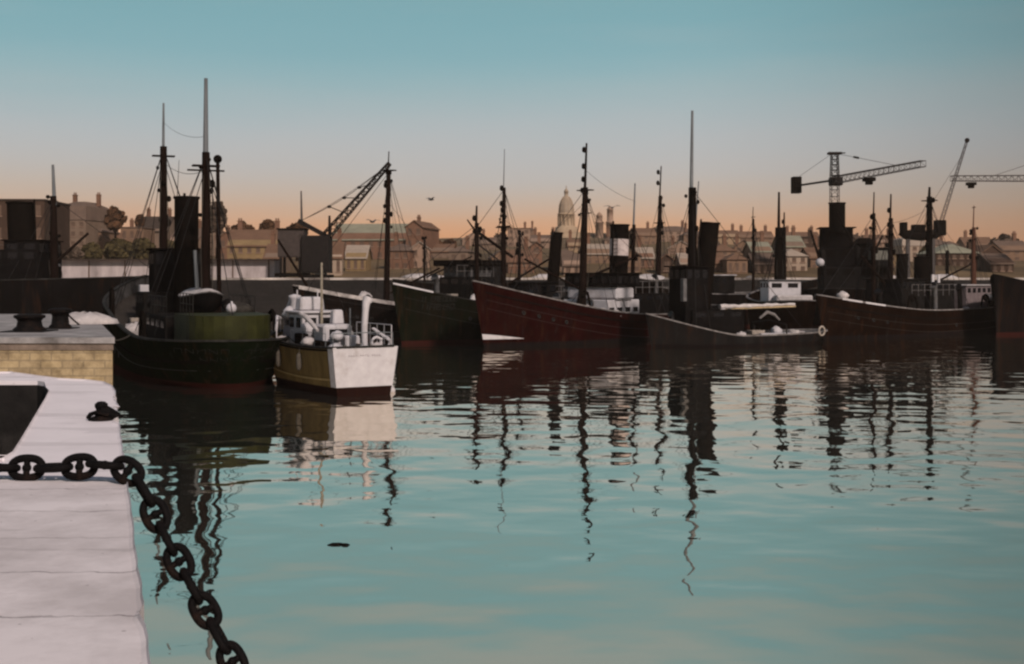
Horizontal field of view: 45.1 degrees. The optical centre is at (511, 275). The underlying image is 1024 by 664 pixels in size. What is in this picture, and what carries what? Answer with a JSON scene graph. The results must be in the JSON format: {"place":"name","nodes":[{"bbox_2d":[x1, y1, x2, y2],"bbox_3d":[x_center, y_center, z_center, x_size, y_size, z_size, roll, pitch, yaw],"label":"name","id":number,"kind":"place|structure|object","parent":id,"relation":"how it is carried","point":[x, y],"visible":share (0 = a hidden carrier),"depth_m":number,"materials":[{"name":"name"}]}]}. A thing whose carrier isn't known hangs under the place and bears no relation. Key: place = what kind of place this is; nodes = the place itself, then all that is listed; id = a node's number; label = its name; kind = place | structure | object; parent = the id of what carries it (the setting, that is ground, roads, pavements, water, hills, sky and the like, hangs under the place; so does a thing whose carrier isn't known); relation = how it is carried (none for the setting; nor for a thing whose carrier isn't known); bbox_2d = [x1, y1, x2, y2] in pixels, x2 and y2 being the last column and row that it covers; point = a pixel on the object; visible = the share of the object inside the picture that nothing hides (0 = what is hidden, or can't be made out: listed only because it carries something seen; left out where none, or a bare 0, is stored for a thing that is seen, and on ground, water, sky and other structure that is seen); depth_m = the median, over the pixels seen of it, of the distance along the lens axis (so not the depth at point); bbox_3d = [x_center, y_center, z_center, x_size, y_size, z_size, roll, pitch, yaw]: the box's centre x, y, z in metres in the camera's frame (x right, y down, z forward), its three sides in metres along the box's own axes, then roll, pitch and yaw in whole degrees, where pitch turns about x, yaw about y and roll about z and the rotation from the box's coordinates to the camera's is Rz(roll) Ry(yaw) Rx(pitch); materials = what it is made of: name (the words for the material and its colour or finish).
{"place":"outdoors","nodes":[
{"label":"outdoors","id":0,"kind":"place"},
{"bbox_2d":[0,372,150,663],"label":"quay","id":1,"kind":"structure","parent":0,"point":[70,585],"depth_m":7.24,"materials":[{"name":"stone"}]},
{"bbox_2d":[86,401,122,421],"bbox_3d":[-4.533,1.497,13.696,0.278,0.214,0.340,0,0,28],"label":"mooring cleat","id":2,"kind":"object","parent":1,"relation":"on","point":[103,411],"visible":0.99,"depth_m":13.61,"materials":[{"name":"metal"}]},
{"bbox_2d":[0,453,248,663],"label":"mooring chain","id":3,"kind":"object","parent":1,"relation":"on","point":[65,467],"visible":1,"depth_m":9.30,"materials":[{"name":"metal"}]},
{"bbox_2d":[62,259,278,277],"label":"quay shed","id":4,"kind":"structure","parent":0,"point":[249,268],"depth_m":158.00,"materials":[{"name":"white painted render"},{"name":"dark felt"}]},
{"bbox_2d":[0,0,1023,242],"label":"sky","id":5,"kind":"structure","parent":0,"point":[311,97],"materials":[{"name":"blue"}]},
{"bbox_2d":[102,238,1023,277],"bbox_3d":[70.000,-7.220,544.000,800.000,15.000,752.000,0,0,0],"label":"hill","id":6,"kind":"structure","parent":0,"point":[1018,272],"depth_m":183.50,"materials":[{"name":"brown plant"}]},
{"bbox_2d":[0,199,70,253],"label":"warehouse","id":7,"kind":"structure","parent":6,"relation":"on","point":[63,218],"depth_m":195.32,"materials":[{"name":"brick"}]},
{"bbox_2d":[62,246,84,258],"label":"tree","id":8,"kind":"object","parent":6,"relation":"on","point":[76,252],"visible":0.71,"depth_m":189.09,"materials":[{"name":"grey plant"}]},
{"bbox_2d":[68,192,112,248],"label":"apartment block","id":9,"kind":"structure","parent":6,"relation":"on","point":[92,214],"depth_m":236.25,"materials":[{"name":"stone"}]},
{"bbox_2d":[81,241,103,258],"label":"tree","id":10,"kind":"object","parent":6,"relation":"on","point":[91,250],"visible":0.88,"depth_m":199.10,"materials":[{"name":"green plant"}]},
{"bbox_2d":[98,228,119,248],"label":"town house","id":11,"kind":"structure","parent":6,"relation":"on","point":[102,239],"depth_m":240.30,"materials":[{"name":"brick"}]},
{"bbox_2d":[103,205,127,237],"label":"tree","id":12,"kind":"object","parent":6,"relation":"on","point":[115,219],"visible":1,"depth_m":235.01,"materials":[{"name":"brown plant"}]},
{"bbox_2d":[102,238,131,258],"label":"tree","id":13,"kind":"object","parent":6,"relation":"on","point":[112,250],"visible":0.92,"depth_m":203.80,"materials":[{"name":"green plant"}]},
{"bbox_2d":[121,218,155,242],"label":"town house","id":14,"kind":"structure","parent":6,"relation":"on","point":[129,233],"depth_m":250.00,"materials":[{"name":"stone"}]},
{"bbox_2d":[134,214,144,226],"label":"tree","id":15,"kind":"object","parent":6,"relation":"on","point":[137,219],"visible":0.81,"depth_m":257.38,"materials":[{"name":"brown plant"}]},
{"bbox_2d":[128,237,155,258],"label":"tree","id":16,"kind":"object","parent":6,"relation":"on","point":[142,252],"visible":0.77,"depth_m":198.63,"materials":[{"name":"green plant"}]},
{"bbox_2d":[144,207,173,247],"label":"town house","id":17,"kind":"structure","parent":6,"relation":"on","point":[150,219],"depth_m":264.88,"materials":[{"name":"stone"}]},
{"bbox_2d":[210,231,224,255],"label":"town house","id":18,"kind":"structure","parent":6,"relation":"on","point":[214,240],"depth_m":255.07,"materials":[{"name":"brown tile"}]},
{"bbox_2d":[210,201,227,258],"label":"tree","id":19,"kind":"object","parent":6,"relation":"on","point":[221,220],"visible":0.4,"depth_m":214.20,"materials":[{"name":"brown plant"}]},
{"bbox_2d":[221,225,229,258],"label":"town house","id":20,"kind":"structure","parent":6,"relation":"on","point":[224,237],"depth_m":222.00,"materials":[{"name":"red brick"}]},
{"bbox_2d":[230,220,254,230],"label":"tree","id":21,"kind":"object","parent":6,"relation":"on","point":[246,226],"visible":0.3,"depth_m":238.83,"materials":[{"name":"brown plant"}]},
{"bbox_2d":[225,218,279,258],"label":"terrace","id":22,"kind":"structure","parent":6,"relation":"on","point":[249,244],"depth_m":205.91,"materials":[{"name":"brown tile"}]},
{"bbox_2d":[258,219,274,229],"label":"tree","id":23,"kind":"object","parent":6,"relation":"on","point":[267,224],"visible":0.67,"depth_m":233.76,"materials":[{"name":"brown plant"}]},
{"bbox_2d":[262,231,291,272],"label":"town house","id":24,"kind":"structure","parent":6,"relation":"on","point":[271,251],"depth_m":180.28,"materials":[{"name":"brown brick"}]},
{"bbox_2d":[327,228,344,275],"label":"town house","id":25,"kind":"structure","parent":6,"relation":"on","point":[338,253],"depth_m":172.48,"materials":[{"name":"brown brick"}]},
{"bbox_2d":[345,245,372,270],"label":"store","id":26,"kind":"structure","parent":6,"relation":"on","point":[358,257],"depth_m":185.34,"materials":[{"name":"beige stone"}]},
{"bbox_2d":[331,224,407,258],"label":"market hall","id":27,"kind":"structure","parent":6,"relation":"on","point":[362,234],"depth_m":233.24,"materials":[{"name":"beige brick"}]},
{"bbox_2d":[384,232,413,268],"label":"town house","id":28,"kind":"structure","parent":6,"relation":"on","point":[396,261],"depth_m":192.06,"materials":[{"name":"red brick"}]},
{"bbox_2d":[410,234,430,267],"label":"town house","id":29,"kind":"structure","parent":6,"relation":"on","point":[418,255],"depth_m":195.01,"materials":[{"name":"beige brick"}]},
{"bbox_2d":[404,215,440,258],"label":"town house","id":30,"kind":"structure","parent":6,"relation":"on","point":[418,228],"depth_m":225.98,"materials":[{"name":"red brick"}]},
{"bbox_2d":[431,244,455,258],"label":"town house","id":31,"kind":"structure","parent":6,"relation":"on","point":[437,249],"depth_m":230.00,"materials":[{"name":"brown brick"}]},
{"bbox_2d":[448,235,473,259],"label":"town house","id":32,"kind":"structure","parent":6,"relation":"on","point":[464,252],"depth_m":215.15,"materials":[{"name":"brick"}]},
{"bbox_2d":[461,232,479,245],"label":"town house","id":33,"kind":"structure","parent":6,"relation":"on","point":[471,239],"depth_m":319.94,"materials":[{"name":"red brick"}]},
{"bbox_2d":[479,229,497,249],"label":"town house","id":34,"kind":"structure","parent":6,"relation":"on","point":[492,246],"depth_m":270.00,"materials":[{"name":"stone"}]},
{"bbox_2d":[507,222,530,246],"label":"apartment block","id":35,"kind":"structure","parent":6,"relation":"on","point":[514,235],"depth_m":330.00,"materials":[{"name":"brown brick"}]},
{"bbox_2d":[506,236,535,272],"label":"town house","id":36,"kind":"structure","parent":6,"relation":"on","point":[509,262],"depth_m":178.12,"materials":[{"name":"red brick"}]},
{"bbox_2d":[529,232,543,264],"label":"town house","id":37,"kind":"structure","parent":6,"relation":"on","point":[537,243],"depth_m":200.00,"materials":[{"name":"red brick"}]},
{"bbox_2d":[529,227,553,247],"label":"town house","id":38,"kind":"structure","parent":6,"relation":"on","point":[533,238],"depth_m":301.90,"materials":[{"name":"brick"}]},
{"bbox_2d":[560,254,579,275],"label":"shed","id":39,"kind":"structure","parent":6,"relation":"on","point":[565,262],"depth_m":172.78,"materials":[{"name":"stone"}]},
{"bbox_2d":[565,230,580,252],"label":"town house","id":40,"kind":"structure","parent":6,"relation":"on","point":[570,243],"depth_m":251.14,"materials":[{"name":"stone"}]},
{"bbox_2d":[555,186,614,237],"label":"cathedral","id":41,"kind":"structure","parent":6,"relation":"on","point":[565,207],"depth_m":474.96,"materials":[{"name":"stone"}]},
{"bbox_2d":[578,233,609,262],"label":"town house","id":42,"kind":"structure","parent":6,"relation":"on","point":[591,250],"depth_m":205.09,"materials":[{"name":"beige brick"}]},
{"bbox_2d":[628,250,641,271],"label":"store","id":43,"kind":"structure","parent":6,"relation":"on","point":[637,268],"depth_m":179.93,"materials":[{"name":"stone"}]},
{"bbox_2d":[629,221,656,244],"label":"town house","id":44,"kind":"structure","parent":6,"relation":"on","point":[645,233],"depth_m":350.50,"materials":[{"name":"brown brick"}]},
{"bbox_2d":[635,235,654,267],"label":"town house","id":45,"kind":"structure","parent":6,"relation":"on","point":[650,253],"depth_m":190.86,"materials":[{"name":"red brick"}]},
{"bbox_2d":[654,254,674,273],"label":"shed","id":46,"kind":"structure","parent":6,"relation":"on","point":[668,262],"depth_m":176.00,"materials":[{"name":"brown tile"}]},
{"bbox_2d":[656,220,687,241],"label":"town house","id":47,"kind":"structure","parent":6,"relation":"on","point":[675,231],"depth_m":370.00,"materials":[{"name":"brick"}]},
{"bbox_2d":[666,236,687,254],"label":"town house","id":48,"kind":"structure","parent":6,"relation":"on","point":[671,251],"depth_m":240.08,"materials":[{"name":"red brick"}]},
{"bbox_2d":[673,253,687,265],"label":"town house","id":49,"kind":"structure","parent":6,"relation":"on","point":[683,259],"depth_m":179.86,"materials":[{"name":"beige brick"}]},
{"bbox_2d":[679,222,698,242],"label":"town house","id":50,"kind":"structure","parent":6,"relation":"on","point":[685,237],"depth_m":346.73,"materials":[{"name":"stone"}]},
{"bbox_2d":[714,253,724,271],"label":"town house","id":51,"kind":"structure","parent":6,"relation":"on","point":[718,262],"depth_m":180.01,"materials":[{"name":"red brick"}]},
{"bbox_2d":[716,233,736,255],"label":"town house","id":52,"kind":"structure","parent":6,"relation":"on","point":[724,249],"depth_m":215.57,"materials":[{"name":"brown tile"}]},
{"bbox_2d":[718,223,740,244],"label":"town house","id":53,"kind":"structure","parent":6,"relation":"on","point":[732,233],"depth_m":335.80,"materials":[{"name":"brick"}]},
{"bbox_2d":[721,254,748,273],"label":"store","id":54,"kind":"structure","parent":6,"relation":"on","point":[729,264],"depth_m":176.00,"materials":[{"name":"beige brick"}]},
{"bbox_2d":[732,234,746,256],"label":"town house","id":55,"kind":"structure","parent":6,"relation":"on","point":[739,244],"depth_m":222.11,"materials":[{"name":"brick"}]},
{"bbox_2d":[738,225,773,244],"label":"terrace","id":56,"kind":"structure","parent":6,"relation":"on","point":[768,236],"depth_m":351.24,"materials":[{"name":"brown brick"}]},
{"bbox_2d":[741,231,773,257],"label":"town house","id":57,"kind":"structure","parent":6,"relation":"on","point":[765,248],"depth_m":215.11,"materials":[{"name":"beige brick"}]},
{"bbox_2d":[746,253,774,273],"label":"store","id":58,"kind":"structure","parent":6,"relation":"on","point":[767,256],"depth_m":176.72,"materials":[{"name":"brick"}]},
{"bbox_2d":[771,225,805,253],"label":"town house","id":59,"kind":"structure","parent":6,"relation":"on","point":[794,242],"depth_m":231.91,"materials":[{"name":"beige brick"}]},
{"bbox_2d":[786,249,807,270],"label":"town house","id":60,"kind":"structure","parent":6,"relation":"on","point":[798,260],"depth_m":182.00,"materials":[{"name":"beige brick"}]},
{"bbox_2d":[800,235,818,267],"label":"town house","id":61,"kind":"structure","parent":6,"relation":"on","point":[812,257],"depth_m":191.85,"materials":[{"name":"brown stone"}]},
{"bbox_2d":[801,228,818,246],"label":"town house","id":62,"kind":"structure","parent":6,"relation":"on","point":[807,241],"depth_m":250.00,"materials":[{"name":"stone"}]},
{"bbox_2d":[861,228,896,246],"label":"terrace","id":63,"kind":"structure","parent":6,"relation":"on","point":[866,235],"depth_m":333.45,"materials":[{"name":"brown tile"}]},
{"bbox_2d":[893,237,924,261],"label":"town house","id":64,"kind":"structure","parent":6,"relation":"on","point":[915,245],"depth_m":235.19,"materials":[{"name":"beige brick"}]},
{"bbox_2d":[916,244,978,265],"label":"store","id":65,"kind":"structure","parent":6,"relation":"on","point":[958,257],"depth_m":205.13,"materials":[{"name":"beige stone"}]},
{"bbox_2d":[956,230,989,246],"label":"town house","id":66,"kind":"structure","parent":6,"relation":"on","point":[961,241],"depth_m":333.31,"materials":[{"name":"brown brick"}]},
{"bbox_2d":[962,239,1002,252],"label":"town house","id":67,"kind":"structure","parent":6,"relation":"on","point":[991,248],"depth_m":215.19,"materials":[{"name":"brown tile"}]},
{"bbox_2d":[968,253,1015,271],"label":"store","id":68,"kind":"structure","parent":6,"relation":"on","point":[1001,262],"depth_m":181.28,"materials":[{"name":"stone"}]},
{"bbox_2d":[988,233,1019,244],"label":"tree","id":69,"kind":"object","parent":6,"relation":"on","point":[1004,237],"visible":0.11,"depth_m":298.76,"materials":[{"name":"grey plant"}]},
{"bbox_2d":[989,231,1023,260],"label":"town house","id":70,"kind":"structure","parent":6,"relation":"on","point":[1013,249],"depth_m":251.09,"materials":[{"name":"stone"}]},
{"bbox_2d":[113,317,1023,663],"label":"water","id":71,"kind":"structure","parent":0,"point":[841,501],"depth_m":26.74,"materials":[{"name":"teal liquid"}]},
{"bbox_2d":[0,314,114,385],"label":"stone pier","id":72,"kind":"structure","parent":71,"relation":"in","point":[84,351],"depth_m":32.02,"materials":[{"name":"beige stone"}]},
{"bbox_2d":[0,314,57,331],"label":"bollard","id":73,"kind":"object","parent":72,"relation":"on","point":[29,322],"visible":1,"depth_m":35.12,"materials":[{"name":"metal"}]},
{"bbox_2d":[46,308,79,328],"bbox_3d":[-13.660,1.290,37.333,0.884,0.620,0.884,0,0,0],"label":"bollard","id":74,"kind":"object","parent":72,"relation":"on","point":[60,318],"visible":0.94,"depth_m":37.11,"materials":[{"name":"metal"}]},
{"bbox_2d":[69,311,118,323],"bbox_3d":[-14.290,1.387,41.333,2.217,0.426,1.686,0,0,0],"label":"tarpaulin","id":75,"kind":"object","parent":72,"relation":"on","point":[83,317],"visible":0.81,"depth_m":40.79,"materials":[{"name":"fabric"}]},
{"bbox_2d":[0,165,148,326],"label":"coaster","id":76,"kind":"object","parent":71,"relation":"on","point":[33,280],"visible":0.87,"depth_m":90.00,"materials":[{"name":"metal"}]},
{"bbox_2d":[102,78,288,388],"bbox_3d":[-18.063,-2.147,67.635,7.120,16.493,32.000,0,0,-24],"label":"trawler","id":77,"kind":"object","parent":71,"relation":"on","point":[170,343],"visible":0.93,"depth_m":60.56,"materials":[{"name":"metal"}]},
{"bbox_2d":[125,321,138,334],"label":"net bundle","id":78,"kind":"object","parent":77,"relation":"on","point":[131,327],"visible":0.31,"depth_m":65.18,"materials":[{"name":"fabric"}]},
{"bbox_2d":[178,288,223,312],"bbox_3d":[-15.664,1.317,62.135,2.090,1.426,5.269,0,0,-24],"label":"lifeboat","id":79,"kind":"object","parent":77,"relation":"on","point":[207,300],"visible":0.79,"depth_m":60.20,"materials":[{"name":"black paint"}]},
{"bbox_2d":[222,302,254,312],"bbox_3d":[-13.364,1.710,60.477,1.566,0.880,1.603,0,0,2],"label":"net bundle","id":80,"kind":"object","parent":77,"relation":"on","point":[243,307],"visible":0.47,"depth_m":60.12,"materials":[{"name":"grey fabric"}]},
{"bbox_2d":[270,263,397,396],"bbox_3d":[-8.590,2.754,55.753,3.530,6.691,10.040,0,0,-30],"label":"motor launch","id":81,"kind":"object","parent":71,"relation":"on","point":[349,368],"visible":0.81,"depth_m":52.80,"materials":[{"name":"white paint"}]},
{"bbox_2d":[296,348,301,369],"bbox_3d":[-9.207,3.543,53.315,0.228,1.094,0.240,0,0,-30],"label":"fender","id":82,"kind":"object","parent":81,"relation":"hanging from","point":[298,362],"visible":1,"depth_m":53.24,"materials":[{"name":"rubber"}]},
{"bbox_2d":[301,322,315,338],"bbox_3d":[-9.138,2.458,55.572,0.725,1.019,0.841,0,0,-30],"label":"canvas bundle","id":83,"kind":"object","parent":81,"relation":"hanging from","point":[307,327],"visible":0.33,"depth_m":55.27,"materials":[{"name":"white fabric"}]},
{"bbox_2d":[329,330,343,342],"bbox_3d":[-7.594,2.643,53.682,0.657,0.559,0.686,0,0,-30],"label":"canvas bundle","id":84,"kind":"object","parent":81,"relation":"on","point":[337,338],"visible":0.94,"depth_m":53.47,"materials":[{"name":"white fabric"}]},
{"bbox_2d":[277,151,544,341],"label":"trawler","id":85,"kind":"object","parent":71,"relation":"on","point":[452,281],"visible":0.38,"depth_m":97.03,"materials":[{"name":"metal"}]},
{"bbox_2d":[393,236,507,291],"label":"fishing boat","id":86,"kind":"object","parent":71,"relation":"on","point":[427,285],"visible":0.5,"depth_m":138.80,"materials":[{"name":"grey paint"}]},
{"bbox_2d":[391,149,590,343],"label":"trawler","id":87,"kind":"object","parent":71,"relation":"on","point":[424,316],"visible":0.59,"depth_m":91.64,"materials":[{"name":"green paint"}]},
{"bbox_2d":[472,143,719,347],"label":"trawler","id":88,"kind":"object","parent":71,"relation":"on","point":[510,317],"visible":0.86,"depth_m":91.85,"materials":[{"name":"red paint"}]},
{"bbox_2d":[634,275,664,292],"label":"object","id":89,"kind":"object","parent":88,"relation":"on","point":[646,284],"visible":0.7,"depth_m":99.38,"materials":[{"name":"black paint"}]},
{"bbox_2d":[213,278,1023,316],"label":"harbour wall","id":90,"kind":"structure","parent":71,"relation":"in","point":[267,294],"depth_m":150.00,"materials":[{"name":"grey concrete"}]},
{"bbox_2d":[641,166,749,326],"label":"drifter","id":91,"kind":"object","parent":71,"relation":"on","point":[723,291],"visible":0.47,"depth_m":119.21,"materials":[{"name":"metal"}]},
{"bbox_2d":[645,111,827,347],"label":"steam tug","id":92,"kind":"object","parent":71,"relation":"on","point":[694,320],"visible":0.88,"depth_m":87.14,"materials":[{"name":"grey paint"}]},
{"bbox_2d":[731,207,770,291],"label":"yacht","id":93,"kind":"object","parent":71,"relation":"on","point":[754,248],"visible":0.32,"depth_m":137.67,"materials":[{"name":"metal"}]},
{"bbox_2d":[746,192,816,329],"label":"motor boat","id":94,"kind":"object","parent":71,"relation":"on","point":[802,312],"visible":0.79,"depth_m":108.11,"materials":[{"name":"white paint"}]},
{"bbox_2d":[801,202,893,327],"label":"steam dredger","id":95,"kind":"object","parent":71,"relation":"on","point":[836,243],"visible":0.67,"depth_m":122.14,"materials":[{"name":"grey paint"}]},
{"bbox_2d":[815,187,995,338],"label":"trawler","id":96,"kind":"object","parent":71,"relation":"on","point":[922,302],"visible":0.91,"depth_m":103.20,"materials":[{"name":"brown paint"}]},
{"bbox_2d":[969,206,992,293],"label":"sailing barge","id":97,"kind":"object","parent":71,"relation":"on","point":[973,257],"visible":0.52,"depth_m":131.56,"materials":[{"name":"wood"}]},
{"bbox_2d":[990,274,1023,334],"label":"trawler","id":98,"kind":"object","parent":71,"relation":"on","point":[1008,298],"visible":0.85,"depth_m":103.31,"materials":[{"name":"black paint"}]},
{"bbox_2d":[786,225,818,235],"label":"terrace","id":99,"kind":"structure","parent":0,"point":[788,233],"depth_m":363.44,"materials":[{"name":"brown brick"}]},
{"label":"recess floor","id":100,"kind":"structure","parent":0,"visible":0},
{"bbox_2d":[0,385,47,454],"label":"recess wall","id":101,"kind":"structure","parent":100,"relation":"on","point":[20,405],"depth_m":18.46,"materials":[{"name":"stone"}]},
{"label":"quay ground","id":102,"kind":"structure","parent":0,"visible":0},
{"bbox_2d":[274,162,390,277],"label":"harbour crane","id":103,"kind":"object","parent":102,"relation":"on","point":[310,252],"visible":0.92,"depth_m":154.10,"materials":[{"name":"metal"}]},
{"bbox_2d":[791,152,925,201],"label":"tower crane","id":104,"kind":"object","parent":102,"relation":"on","point":[797,184],"visible":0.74,"depth_m":164.06,"materials":[{"name":"metal"}]},
{"bbox_2d":[898,138,969,277],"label":"crane","id":105,"kind":"object","parent":102,"relation":"on","point":[906,233],"visible":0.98,"depth_m":159.75,"materials":[{"name":"metal"}]},
{"bbox_2d":[950,166,1023,187],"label":"tower crane","id":106,"kind":"object","parent":102,"relation":"on","point":[970,183],"visible":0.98,"depth_m":169.62,"materials":[{"name":"metal"}]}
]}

